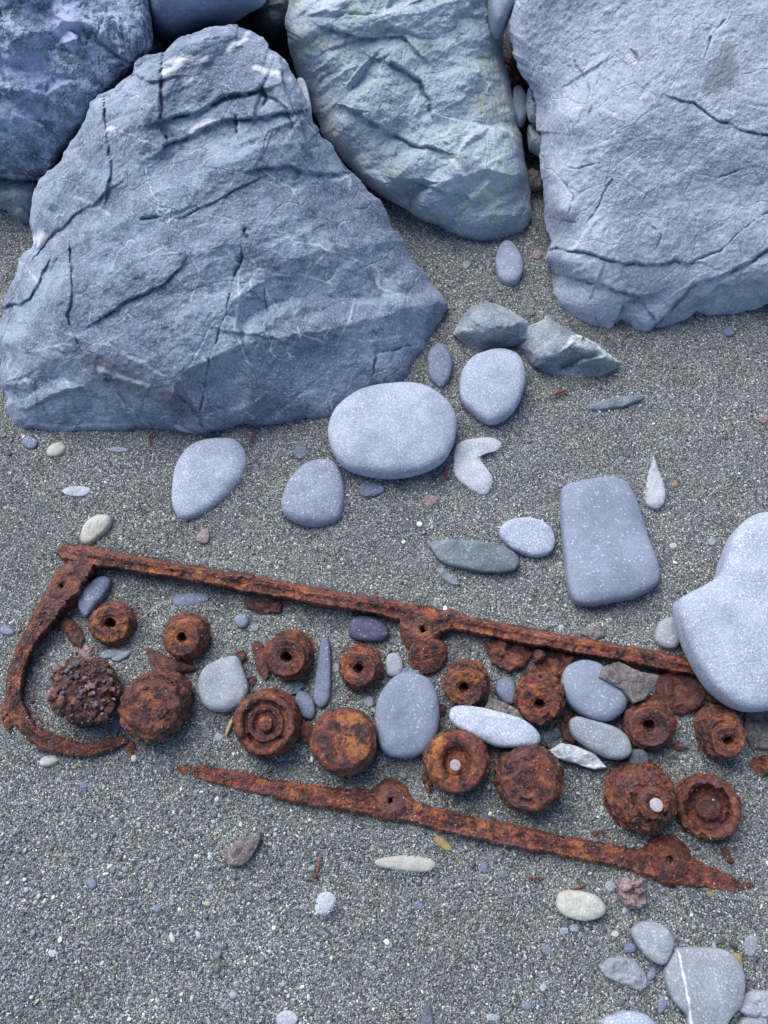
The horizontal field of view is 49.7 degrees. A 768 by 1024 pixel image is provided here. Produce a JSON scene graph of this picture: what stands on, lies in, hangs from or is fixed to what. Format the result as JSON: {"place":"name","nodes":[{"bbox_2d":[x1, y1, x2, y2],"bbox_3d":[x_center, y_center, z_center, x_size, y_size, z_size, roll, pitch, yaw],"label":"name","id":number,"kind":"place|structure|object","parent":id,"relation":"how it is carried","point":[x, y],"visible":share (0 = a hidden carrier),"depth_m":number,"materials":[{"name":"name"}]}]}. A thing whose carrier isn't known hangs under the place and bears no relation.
{"place":"outdoors","nodes":[
{"label":"outdoors","id":0,"kind":"place"},
{"bbox_2d":[0,0,767,1023],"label":"sand","id":1,"kind":"structure","parent":0,"point":[348,560],"depth_m":1.13,"materials":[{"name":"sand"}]},
{"bbox_2d":[0,700,12,732],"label":"rust flake","id":2,"kind":"object","parent":1,"relation":"on","point":[7,723],"visible":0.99,"depth_m":1.11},
{"bbox_2d":[0,179,35,223],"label":"rock","id":3,"kind":"object","parent":1,"relation":"on","point":[16,200],"visible":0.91,"depth_m":1.42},
{"bbox_2d":[22,436,37,448],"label":"pebble","id":4,"kind":"object","parent":1,"relation":"on","point":[29,442],"visible":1,"depth_m":1.28,"materials":[{"name":"grey stone"}]},
{"bbox_2d":[40,755,58,766],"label":"pebble","id":5,"kind":"object","parent":1,"relation":"on","point":[48,761],"visible":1,"depth_m":1.10,"materials":[{"name":"beige stone"}]},
{"bbox_2d":[46,442,65,456],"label":"pebble","id":6,"kind":"object","parent":1,"relation":"on","point":[57,449],"visible":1,"depth_m":1.27,"materials":[{"name":"beige stone"}]},
{"bbox_2d":[57,616,85,648],"bbox_3d":[-0.440,0.167,1.167,0.063,0.021,0.023,42,74,15],"label":"rust flake","id":7,"kind":"object","parent":1,"relation":"on","point":[69,627],"visible":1,"depth_m":1.16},
{"bbox_2d":[62,486,90,496],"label":"pebble","id":8,"kind":"object","parent":1,"relation":"on","point":[76,491],"visible":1,"depth_m":1.25,"materials":[{"name":"white stone"}]},
{"bbox_2d":[0,0,152,180],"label":"boulder","id":9,"kind":"object","parent":1,"relation":"on","point":[64,64],"visible":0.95,"depth_m":1.29,"materials":[{"name":"stone"}]},
{"bbox_2d":[44,654,121,727],"bbox_3d":[-0.401,0.240,1.114,0.107,0.102,0.096,0,68,0],"label":"rusted piston","id":10,"kind":"object","parent":1,"relation":"on","point":[86,691],"visible":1,"depth_m":1.08,"materials":[{"name":"metal"}]},
{"bbox_2d":[78,576,111,617],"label":"pebble","id":11,"kind":"object","parent":1,"relation":"on","point":[92,596],"visible":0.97,"depth_m":1.17,"materials":[{"name":"grey stone"}]},
{"bbox_2d":[80,514,111,544],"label":"pebble","id":12,"kind":"object","parent":1,"relation":"on","point":[95,528],"visible":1,"depth_m":1.21,"materials":[{"name":"beige stone"}]},
{"bbox_2d":[100,649,123,658],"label":"pebble","id":13,"kind":"object","parent":1,"relation":"on","point":[109,654],"visible":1,"depth_m":1.15,"materials":[{"name":"grey stone"}]},
{"bbox_2d":[88,600,136,645],"bbox_3d":[-0.379,0.154,1.166,0.066,0.066,0.068,0,68,0],"label":"rusted ring","id":14,"kind":"object","parent":1,"relation":"on","point":[112,623],"visible":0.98,"depth_m":1.14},
{"bbox_2d":[147,34,163,54],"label":"rock","id":15,"kind":"object","parent":1,"relation":"on","point":[157,46],"visible":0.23,"depth_m":1.38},
{"bbox_2d":[117,668,194,744],"bbox_3d":[-0.303,0.258,1.110,0.091,0.095,0.106,33,72,12],"label":"rusted piston","id":16,"kind":"object","parent":1,"relation":"on","point":[154,706],"visible":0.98,"depth_m":1.07,"materials":[{"name":"metal"}]},
{"bbox_2d":[145,647,195,672],"bbox_3d":[-0.299,0.212,1.147,0.078,0.026,0.027,20,69,8],"label":"rust flake","id":17,"kind":"object","parent":1,"relation":"on","point":[157,659],"visible":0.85,"depth_m":1.14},
{"bbox_2d":[161,611,210,661],"bbox_3d":[-0.274,0.172,1.154,0.069,0.074,0.073,0,68,0],"label":"rusted ring","id":18,"kind":"object","parent":1,"relation":"on","point":[185,636],"visible":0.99,"depth_m":1.13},
{"bbox_2d":[172,593,209,605],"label":"pebble","id":19,"kind":"object","parent":1,"relation":"on","point":[187,599],"visible":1,"depth_m":1.18,"materials":[{"name":"grey stone"}]},
{"bbox_2d":[196,528,209,543],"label":"pebble","id":20,"kind":"object","parent":1,"relation":"on","point":[203,536],"visible":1,"depth_m":1.22,"materials":[{"name":"pink stone"}]},
{"bbox_2d":[149,0,265,46],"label":"boulder","id":21,"kind":"object","parent":1,"relation":"on","point":[173,21],"visible":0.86,"depth_m":1.31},
{"bbox_2d":[171,438,246,519],"bbox_3d":[-0.271,-0.055,1.257,0.098,0.042,0.150,37,73,14],"label":"beach stone","id":22,"kind":"object","parent":1,"relation":"on","point":[208,474],"visible":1,"depth_m":1.24,"materials":[{"name":"stone"}]},
{"bbox_2d":[198,656,248,711],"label":"beach stone","id":23,"kind":"object","parent":1,"relation":"on","point":[223,685],"visible":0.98,"depth_m":1.11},
{"bbox_2d":[0,24,447,434],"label":"boulder","id":24,"kind":"object","parent":1,"relation":"on","point":[219,243],"visible":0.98,"depth_m":1.22,"materials":[{"name":"stone"}]},
{"bbox_2d":[297,78,311,112],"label":"pebble","id":25,"kind":"object","parent":24,"relation":"on","point":[301,82],"visible":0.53,"depth_m":1.27,"materials":[{"name":"grey stone"}]},
{"bbox_2d":[234,614,248,627],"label":"pebble","id":26,"kind":"object","parent":1,"relation":"on","point":[241,620],"visible":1,"depth_m":1.17,"materials":[{"name":"grey stone"}]},
{"bbox_2d":[224,831,261,866],"bbox_3d":[-0.178,0.427,1.056,0.029,0.018,0.055,42,74,15],"label":"rock chip","id":27,"kind":"object","parent":1,"relation":"on","point":[240,852],"visible":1,"depth_m":1.05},
{"bbox_2d":[252,641,269,679],"bbox_3d":[-0.170,0.205,1.151,0.021,0.020,0.058,-12,69,-5],"label":"rust flake","id":28,"kind":"object","parent":1,"relation":"on","point":[260,664],"visible":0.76,"depth_m":1.14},
{"bbox_2d":[243,599,282,613],"bbox_3d":[-0.173,0.135,1.177,0.058,0.015,0.018,7,68,3],"label":"rust flake","id":29,"kind":"object","parent":1,"relation":"on","point":[261,607],"visible":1,"depth_m":1.17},
{"bbox_2d":[244,0,288,48],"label":"rock","id":30,"kind":"object","parent":1,"relation":"on","point":[266,21],"visible":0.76,"depth_m":1.48,"materials":[{"name":"grey stone"}]},
{"bbox_2d":[232,687,301,758],"bbox_3d":[-0.155,0.279,1.103,0.092,0.095,0.096,0,68,0],"label":"rusted piston","id":31,"kind":"object","parent":1,"relation":"on","point":[266,722],"visible":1,"depth_m":1.07,"materials":[{"name":"metal"}]},
{"bbox_2d":[276,1010,297,1023],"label":"pebble","id":32,"kind":"object","parent":1,"relation":"on","point":[286,1017],"visible":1,"depth_m":0.99,"materials":[{"name":"white stone"}]},
{"bbox_2d":[263,629,315,680],"bbox_3d":[-0.130,0.195,1.143,0.071,0.079,0.075,0,68,0],"label":"rusted ring","id":33,"kind":"object","parent":1,"relation":"on","point":[288,654],"visible":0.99,"depth_m":1.11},
{"bbox_2d":[284,681,303,694],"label":"pebble","id":34,"kind":"object","parent":1,"relation":"on","point":[295,687],"visible":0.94,"depth_m":1.13,"materials":[{"name":"grey stone"}]},
{"bbox_2d":[294,445,306,458],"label":"pebble","id":35,"kind":"object","parent":1,"relation":"on","point":[300,452],"visible":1,"depth_m":1.27,"materials":[{"name":"grey stone"}]},
{"bbox_2d":[295,691,314,719],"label":"pebble","id":36,"kind":"object","parent":1,"relation":"on","point":[304,701],"visible":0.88,"depth_m":1.12,"materials":[{"name":"grey stone"}]},
{"bbox_2d":[300,722,312,744],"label":"rust flake","id":37,"kind":"object","parent":1,"relation":"on","point":[306,730],"visible":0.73,"depth_m":1.10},
{"bbox_2d":[281,459,344,527],"bbox_3d":[-0.105,-0.029,1.242,0.094,0.045,0.108,0,68,0],"label":"beach stone","id":38,"kind":"object","parent":1,"relation":"on","point":[313,494],"visible":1,"depth_m":1.22,"materials":[{"name":"stone"}]},
{"bbox_2d":[313,638,331,707],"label":"beach stone","id":39,"kind":"object","parent":1,"relation":"on","point":[322,688],"visible":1,"depth_m":1.13,"materials":[{"name":"grey stone"}]},
{"bbox_2d":[315,891,335,914],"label":"pebble","id":40,"kind":"object","parent":1,"relation":"on","point":[325,901],"visible":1,"depth_m":1.04,"materials":[{"name":"white stone"}]},
{"bbox_2d":[309,707,377,776],"bbox_3d":[-0.051,0.301,1.091,0.091,0.085,0.090,0,68,0],"label":"rusted piston","id":41,"kind":"object","parent":1,"relation":"on","point":[343,742],"visible":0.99,"depth_m":1.06,"materials":[{"name":"metal"}]},
{"bbox_2d":[4,543,695,757],"bbox_3d":[-0.034,0.185,1.153,0.969,0.059,0.301,0,68,0],"label":"engine casing","id":42,"kind":"object","parent":1,"relation":"on","point":[74,575],"visible":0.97,"depth_m":1.15,"materials":[{"name":"metal"}]},
{"bbox_2d":[338,642,383,690],"bbox_3d":[-0.031,0.211,1.139,0.064,0.070,0.070,0,68,0],"label":"rusted ring","id":43,"kind":"object","parent":1,"relation":"on","point":[361,666],"visible":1,"depth_m":1.11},
{"bbox_2d":[349,615,388,642],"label":"pebble","id":44,"kind":"object","parent":1,"relation":"on","point":[366,629],"visible":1,"depth_m":1.15,"materials":[{"name":"purple stone"}]},
{"bbox_2d":[359,483,383,497],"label":"pebble","id":45,"kind":"object","parent":1,"relation":"on","point":[366,490],"visible":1,"depth_m":1.24,"materials":[{"name":"grey stone"}]},
{"bbox_2d":[1,538,753,901],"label":"rust crumbs","id":46,"kind":"object","parent":1,"relation":"on","point":[351,704],"visible":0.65,"depth_m":1.12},
{"bbox_2d":[328,382,456,478],"bbox_3d":[0.013,-0.124,1.263,0.196,0.068,0.158,0,68,0],"label":"beach stone","id":47,"kind":"object","parent":1,"relation":"on","point":[398,430],"visible":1,"depth_m":1.23,"materials":[{"name":"stone"}]},
{"bbox_2d":[385,653,402,676],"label":"pebble","id":48,"kind":"object","parent":1,"relation":"on","point":[394,665],"visible":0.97,"depth_m":1.14,"materials":[{"name":"grey stone"}]},
{"bbox_2d":[374,855,435,871],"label":"beach stone","id":49,"kind":"object","parent":1,"relation":"on","point":[411,863],"visible":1,"depth_m":1.05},
{"bbox_2d":[375,672,439,758],"bbox_3d":[0.031,0.273,1.113,0.087,0.046,0.112,0,68,0],"label":"beach stone","id":50,"kind":"object","parent":1,"relation":"on","point":[407,715],"visible":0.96,"depth_m":1.09,"materials":[{"name":"stone"}]},
{"bbox_2d":[285,0,531,240],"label":"boulder","id":51,"kind":"object","parent":1,"relation":"on","point":[412,104],"visible":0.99,"depth_m":1.35,"materials":[{"name":"stone"}]},
{"bbox_2d":[487,0,513,38],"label":"beach stone","id":52,"kind":"object","parent":51,"relation":"on","point":[499,13],"visible":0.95,"depth_m":1.34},
{"bbox_2d":[512,85,526,126],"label":"pebble","id":53,"kind":"object","parent":51,"relation":"on","point":[519,96],"visible":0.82,"depth_m":1.42,"materials":[{"name":"grey stone"}]},
{"bbox_2d":[420,1004,433,1023],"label":"pebble","id":54,"kind":"object","parent":1,"relation":"on","point":[427,1016],"visible":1,"depth_m":0.99,"materials":[{"name":"grey stone"}]},
{"bbox_2d":[407,639,447,674],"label":"rusted ring","id":55,"kind":"object","parent":1,"relation":"on","point":[430,656],"visible":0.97,"depth_m":1.14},
{"bbox_2d":[427,343,452,388],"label":"beach stone","id":56,"kind":"object","parent":1,"relation":"on","point":[439,365],"visible":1,"depth_m":1.31,"materials":[{"name":"grey stone"}]},
{"bbox_2d":[433,835,452,850],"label":"pebble","id":57,"kind":"object","parent":1,"relation":"on","point":[442,842],"visible":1,"depth_m":1.06,"materials":[{"name":"stone"}]},
{"bbox_2d":[437,568,459,585],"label":"pebble","id":58,"kind":"object","parent":1,"relation":"on","point":[447,576],"visible":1,"depth_m":1.19,"materials":[{"name":"grey stone"}]},
{"bbox_2d":[422,727,490,793],"bbox_3d":[0.096,0.323,1.086,0.092,0.083,0.088,0,68,0],"label":"rusted piston","id":59,"kind":"object","parent":1,"relation":"on","point":[464,747],"visible":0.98,"depth_m":1.06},
{"bbox_2d":[441,658,490,705],"bbox_3d":[0.112,0.231,1.131,0.068,0.086,0.072,20,69,8],"label":"rusted ring","id":60,"kind":"object","parent":1,"relation":"on","point":[465,682],"visible":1,"depth_m":1.10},
{"bbox_2d":[176,764,758,892],"bbox_3d":[0.101,0.397,1.074,0.764,0.045,0.074,10,68,4],"label":"rusted rail","id":61,"kind":"object","parent":1,"relation":"on","point":[389,799],"visible":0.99,"depth_m":1.06,"materials":[{"name":"metal"}]},
{"bbox_2d":[430,539,518,573],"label":"beach stone","id":62,"kind":"object","parent":1,"relation":"on","point":[478,556],"visible":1,"depth_m":1.19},
{"bbox_2d":[453,437,500,494],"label":"beach stone","id":63,"kind":"object","parent":1,"relation":"on","point":[471,471],"visible":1,"depth_m":1.26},
{"bbox_2d":[453,302,527,350],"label":"rock","id":64,"kind":"object","parent":1,"relation":"on","point":[484,326],"visible":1,"depth_m":1.32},
{"bbox_2d":[459,348,525,424],"bbox_3d":[0.170,-0.196,1.304,0.105,0.050,0.130,0,68,0],"label":"beach stone","id":65,"kind":"object","parent":1,"relation":"on","point":[491,385],"visible":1,"depth_m":1.28,"materials":[{"name":"stone"}]},
{"bbox_2d":[449,705,539,747],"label":"beach stone","id":66,"kind":"object","parent":1,"relation":"on","point":[495,728],"visible":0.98,"depth_m":1.08,"materials":[{"name":"stone"}]},
{"bbox_2d":[484,698,525,720],"bbox_3d":[0.163,0.263,1.107,0.057,0.019,0.016,17,69,7],"label":"rock chip","id":67,"kind":"object","parent":1,"relation":"on","point":[497,705],"visible":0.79,"depth_m":1.10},
{"bbox_2d":[495,677,515,704],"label":"pebble","id":68,"kind":"object","parent":1,"relation":"on","point":[505,687],"visible":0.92,"depth_m":1.12,"materials":[{"name":"grey stone"}]},
{"bbox_2d":[483,639,531,672],"bbox_3d":[0.172,0.200,1.151,0.066,0.032,0.047,0,68,0],"label":"rust flake","id":69,"kind":"object","parent":1,"relation":"on","point":[507,657],"visible":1,"depth_m":1.14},
{"bbox_2d":[495,240,522,285],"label":"beach stone","id":70,"kind":"object","parent":1,"relation":"on","point":[508,264],"visible":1,"depth_m":1.39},
{"bbox_2d":[499,517,554,557],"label":"beach stone","id":71,"kind":"object","parent":1,"relation":"on","point":[530,537],"visible":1,"depth_m":1.21,"materials":[{"name":"stone"}]},
{"bbox_2d":[493,744,565,815],"bbox_3d":[0.187,0.344,1.078,0.092,0.092,0.092,21,69,8],"label":"rusted piston","id":72,"kind":"object","parent":1,"relation":"on","point":[529,780],"visible":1,"depth_m":1.04,"materials":[{"name":"metal"}]},
{"bbox_2d":[527,168,540,191],"bbox_3d":[0.260,-0.582,1.453,0.032,0.030,0.045,0,68,0],"label":"rock chip","id":73,"kind":"object","parent":1,"relation":"on","point":[534,178],"visible":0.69,"depth_m":1.44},
{"bbox_2d":[532,649,544,662],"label":"rust flake","id":74,"kind":"object","parent":1,"relation":"on","point":[538,655],"visible":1,"depth_m":1.13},
{"bbox_2d":[514,669,566,725],"bbox_3d":[0.211,0.248,1.120,0.075,0.090,0.084,0,68,0],"label":"rusted ring","id":75,"kind":"object","parent":1,"relation":"on","point":[539,698],"visible":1,"depth_m":1.09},
{"bbox_2d":[540,729,561,748],"bbox_3d":[0.222,0.304,1.110,0.031,0.017,0.027,0,68,0],"label":"rock chip","id":76,"kind":"object","parent":1,"relation":"on","point":[550,739],"visible":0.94,"depth_m":1.11,"materials":[{"name":"grey stone"}]},
{"bbox_2d":[532,650,574,678],"bbox_3d":[0.235,0.213,1.146,0.059,0.027,0.046,0,68,0],"label":"rust flake","id":77,"kind":"object","parent":1,"relation":"on","point":[554,663],"visible":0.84,"depth_m":1.14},
{"bbox_2d":[559,712,575,744],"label":"rust flake","id":78,"kind":"object","parent":1,"relation":"on","point":[567,737],"visible":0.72,"depth_m":1.11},
{"bbox_2d":[515,316,620,378],"bbox_3d":[0.301,-0.263,1.347,0.166,0.099,0.128,31,71,12],"label":"rock","id":79,"kind":"object","parent":1,"relation":"on","point":[549,345],"visible":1,"depth_m":1.32,"materials":[{"name":"stone"}]},
{"bbox_2d":[550,743,606,769],"bbox_3d":[0.254,0.320,1.088,0.076,0.022,0.023,15,69,6],"label":"rock chip","id":80,"kind":"object","parent":1,"relation":"on","point":[574,754],"visible":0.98,"depth_m":1.08,"materials":[{"name":"white stone"}]},
{"bbox_2d":[556,890,605,920],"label":"beach stone","id":81,"kind":"object","parent":1,"relation":"on","point":[579,905],"visible":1,"depth_m":1.02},
{"bbox_2d":[580,628,606,639],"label":"rock chip","id":82,"kind":"object","parent":1,"relation":"on","point":[594,633],"visible":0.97,"depth_m":1.16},
{"bbox_2d":[561,660,627,721],"bbox_3d":[0.279,0.243,1.117,0.070,0.042,0.092,-39,73,-14],"label":"beach stone","id":83,"kind":"object","parent":1,"relation":"on","point":[590,695],"visible":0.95,"depth_m":1.10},
{"bbox_2d":[598,662,658,703],"bbox_3d":[0.325,0.220,1.105,0.068,0.020,0.052,36,72,13],"label":"rock chip","id":84,"kind":"object","parent":83,"relation":"on","point":[634,685],"visible":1,"depth_m":1.10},
{"bbox_2d":[569,716,631,759],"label":"beach stone","id":85,"kind":"object","parent":1,"relation":"on","point":[607,741],"visible":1,"depth_m":1.08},
{"bbox_2d":[559,476,659,605],"bbox_3d":[0.327,0.042,1.211,0.135,0.051,0.198,0,68,0],"label":"beach stone","id":86,"kind":"object","parent":1,"relation":"on","point":[609,556],"visible":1,"depth_m":1.19,"materials":[{"name":"stone"}]},
{"bbox_2d":[585,395,642,410],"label":"pebble","id":87,"kind":"object","parent":1,"relation":"on","point":[616,402],"visible":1,"depth_m":1.30,"materials":[{"name":"grey stone"}]},
{"bbox_2d":[600,955,648,991],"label":"beach stone","id":88,"kind":"object","parent":1,"relation":"on","point":[628,972],"visible":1,"depth_m":1.00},
{"bbox_2d":[602,1010,655,1023],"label":"beach stone","id":89,"kind":"object","parent":1,"relation":"on","point":[629,1017],"visible":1,"depth_m":0.97,"materials":[{"name":"stone"}]},
{"bbox_2d":[617,877,645,909],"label":"reddish brown stone","id":90,"kind":"object","parent":1,"relation":"on","point":[631,894],"visible":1,"depth_m":1.03,"materials":[{"name":"brown stone"}]},
{"bbox_2d":[506,0,767,331],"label":"boulder","id":91,"kind":"object","parent":1,"relation":"on","point":[652,121],"visible":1,"depth_m":1.28,"materials":[{"name":"stone"}]},
{"bbox_2d":[503,56,527,92],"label":"leaf litter","id":92,"kind":"object","parent":91,"relation":"on","point":[511,63],"visible":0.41,"depth_m":1.48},
{"bbox_2d":[526,87,536,122],"bbox_3d":[0.254,-0.693,1.403,0.028,0.043,0.072,0,68,0],"label":"rock chip","id":93,"kind":"object","parent":91,"relation":"on","point":[531,106],"visible":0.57,"depth_m":1.39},
{"bbox_2d":[527,122,540,156],"bbox_3d":[0.263,-0.645,1.427,0.032,0.045,0.072,0,68,0],"label":"rock chip","id":94,"kind":"object","parent":91,"relation":"on","point":[534,138],"visible":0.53,"depth_m":1.41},
{"bbox_2d":[628,749,648,763],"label":"pebble","id":95,"kind":"object","parent":1,"relation":"on","point":[639,755],"visible":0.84,"depth_m":1.08,"materials":[{"name":"grey stone"}]},
{"bbox_2d":[603,758,678,835],"bbox_3d":[0.331,0.362,1.063,0.097,0.106,0.099,0,68,0],"label":"rusted piston","id":96,"kind":"object","parent":1,"relation":"on","point":[632,790],"visible":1,"depth_m":1.04,"materials":[{"name":"metal"}]},
{"bbox_2d":[650,798,662,811],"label":"pebble","id":97,"kind":"object","parent":96,"relation":"on","point":[656,804],"visible":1,"depth_m":1.01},
{"bbox_2d":[620,694,677,751],"bbox_3d":[0.355,0.280,1.110,0.076,0.080,0.079,0,68,0],"label":"rusted ring","id":98,"kind":"object","parent":1,"relation":"on","point":[649,723],"visible":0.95,"depth_m":1.08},
{"bbox_2d":[630,921,673,964],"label":"beach stone","id":99,"kind":"object","parent":1,"relation":"on","point":[653,941],"visible":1,"depth_m":1.00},
{"bbox_2d":[645,456,665,509],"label":"beach stone","id":100,"kind":"object","parent":1,"relation":"on","point":[655,492],"visible":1,"depth_m":1.25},
{"bbox_2d":[654,617,679,649],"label":"beach stone","id":101,"kind":"object","parent":1,"relation":"on","point":[666,636],"visible":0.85,"depth_m":1.15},
{"bbox_2d":[654,672,704,715],"bbox_3d":[0.405,0.245,1.135,0.072,0.030,0.065,0,68,0],"label":"rust flake","id":102,"kind":"object","parent":1,"relation":"on","point":[681,694],"visible":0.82,"depth_m":1.13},
{"bbox_2d":[663,946,745,1023],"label":"beach stone","id":103,"kind":"object","parent":1,"relation":"on","point":[705,985],"visible":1,"depth_m":0.99,"materials":[{"name":"stone"}]},
{"bbox_2d":[675,772,742,844],"bbox_3d":[0.418,0.382,1.072,0.090,0.080,0.090,0,68,0],"label":"rusted piston","id":104,"kind":"object","parent":1,"relation":"on","point":[709,806],"visible":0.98,"depth_m":1.05,"materials":[{"name":"metal"}]},
{"bbox_2d":[692,704,746,761],"bbox_3d":[0.444,0.290,1.098,0.066,0.094,0.079,0,68,0],"label":"rusted ring","id":105,"kind":"object","parent":1,"relation":"on","point":[720,734],"visible":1,"depth_m":1.07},
{"bbox_2d":[699,681,741,711],"bbox_3d":[0.456,0.246,1.135,0.079,0.027,0.036,16,69,6],"label":"rust flake","id":106,"kind":"object","parent":1,"relation":"on","point":[710,698],"visible":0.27,"depth_m":1.13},
{"bbox_2d":[673,512,767,711],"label":"beach stone","id":107,"kind":"object","parent":1,"relation":"on","point":[720,619],"visible":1,"depth_m":1.09,"materials":[{"name":"stone"}]},
{"bbox_2d":[720,846,733,865],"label":"rust flake","id":108,"kind":"object","parent":1,"relation":"on","point":[728,857],"visible":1,"depth_m":1.05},
{"bbox_2d":[743,934,757,956],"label":"pebble","id":109,"kind":"object","parent":1,"relation":"on","point":[750,945],"visible":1,"depth_m":1.02,"materials":[{"name":"grey stone"}]},
{"bbox_2d":[737,1016,767,1023],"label":"beach stone","id":110,"kind":"object","parent":1,"relation":"on","point":[747,1020],"visible":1,"depth_m":0.98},
{"bbox_2d":[739,990,767,1019],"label":"beach stone","id":111,"kind":"object","parent":1,"relation":"on","point":[755,1004],"visible":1,"depth_m":0.98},
{"bbox_2d":[744,711,767,749],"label":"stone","id":112,"kind":"object","parent":1,"relation":"on","point":[756,726],"visible":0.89,"depth_m":1.11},
{"bbox_2d":[748,755,767,777],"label":"rust flake","id":113,"kind":"object","parent":1,"relation":"on","point":[758,764],"visible":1,"depth_m":1.09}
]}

